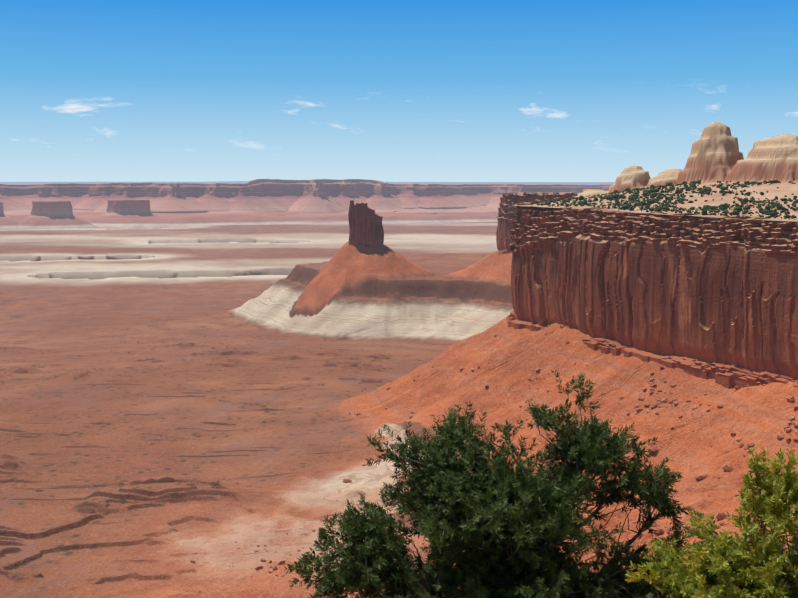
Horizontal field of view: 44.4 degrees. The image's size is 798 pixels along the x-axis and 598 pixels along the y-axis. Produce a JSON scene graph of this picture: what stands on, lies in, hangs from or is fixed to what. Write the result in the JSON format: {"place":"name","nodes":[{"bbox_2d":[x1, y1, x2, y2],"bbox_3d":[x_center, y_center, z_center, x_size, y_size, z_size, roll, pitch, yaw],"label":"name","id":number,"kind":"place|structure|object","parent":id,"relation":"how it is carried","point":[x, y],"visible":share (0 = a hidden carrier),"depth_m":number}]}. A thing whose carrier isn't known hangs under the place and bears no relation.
{"place":"outdoors","nodes":[
{"label":"outdoors","id":0,"kind":"place"},
{"bbox_2d":[0,222,797,597],"bbox_3d":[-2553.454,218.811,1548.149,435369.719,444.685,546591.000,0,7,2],"label":"ground","id":1,"kind":"structure","parent":0,"point":[166,394],"depth_m":1417.94},
{"bbox_2d":[0,202,19,229],"bbox_3d":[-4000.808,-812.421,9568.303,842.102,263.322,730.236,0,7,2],"label":"butte","id":2,"kind":"object","parent":1,"relation":"on","point":[8,223],"visible":0.83,"depth_m":9453.33},
{"bbox_2d":[18,201,97,229],"bbox_3d":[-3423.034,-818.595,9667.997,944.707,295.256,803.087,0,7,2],"label":"butte","id":3,"kind":"object","parent":1,"relation":"on","point":[52,215],"visible":0.9,"depth_m":9546.94},
{"bbox_2d":[99,200,156,217],"bbox_3d":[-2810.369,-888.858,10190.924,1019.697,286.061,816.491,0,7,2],"label":"butte","id":4,"kind":"object","parent":1,"relation":"on","point":[127,208],"visible":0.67,"depth_m":10065.42},
{"bbox_2d":[0,179,614,229],"bbox_3d":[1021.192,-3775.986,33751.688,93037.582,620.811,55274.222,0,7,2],"label":"plateau wall","id":5,"kind":"structure","parent":1,"relation":"on","point":[252,202],"depth_m":11608.02},
{"bbox_2d":[348,199,383,244],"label":"rock butte","id":6,"kind":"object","parent":1,"relation":"on","point":[365,224],"depth_m":2936.46},
{"bbox_2d":[284,370,695,597],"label":"bush","id":7,"kind":"object","parent":1,"relation":"on","point":[592,446],"depth_m":13.53},
{"bbox_2d":[190,315,797,597],"bbox_3d":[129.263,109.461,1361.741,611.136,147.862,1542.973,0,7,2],"label":"talus boulders","id":8,"kind":"object","parent":1,"relation":"on","point":[725,467],"visible":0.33,"depth_m":966.56},
{"bbox_2d":[625,445,797,597],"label":"bush","id":9,"kind":"object","parent":1,"relation":"on","point":[781,488],"depth_m":10.97},
{"bbox_2d":[0,0,797,181],"label":"sky","id":10,"kind":"structure","parent":0,"point":[91,90]},
{"bbox_2d":[495,189,797,388],"bbox_3d":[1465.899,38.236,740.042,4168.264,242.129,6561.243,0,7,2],"label":"cliff","id":11,"kind":"structure","parent":0,"point":[716,299],"depth_m":1167.77},
{"bbox_2d":[512,121,797,221],"bbox_3d":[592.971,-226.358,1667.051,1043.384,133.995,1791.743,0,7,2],"label":"plateau top","id":12,"kind":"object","parent":11,"relation":"on","point":[715,156],"visible":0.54,"depth_m":1422.54},
{"bbox_2d":[531,180,797,219],"bbox_3d":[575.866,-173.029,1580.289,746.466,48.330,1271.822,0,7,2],"label":"shrubs","id":13,"kind":"object","parent":12,"relation":"on","point":[646,193],"visible":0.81,"depth_m":1332.16}
]}

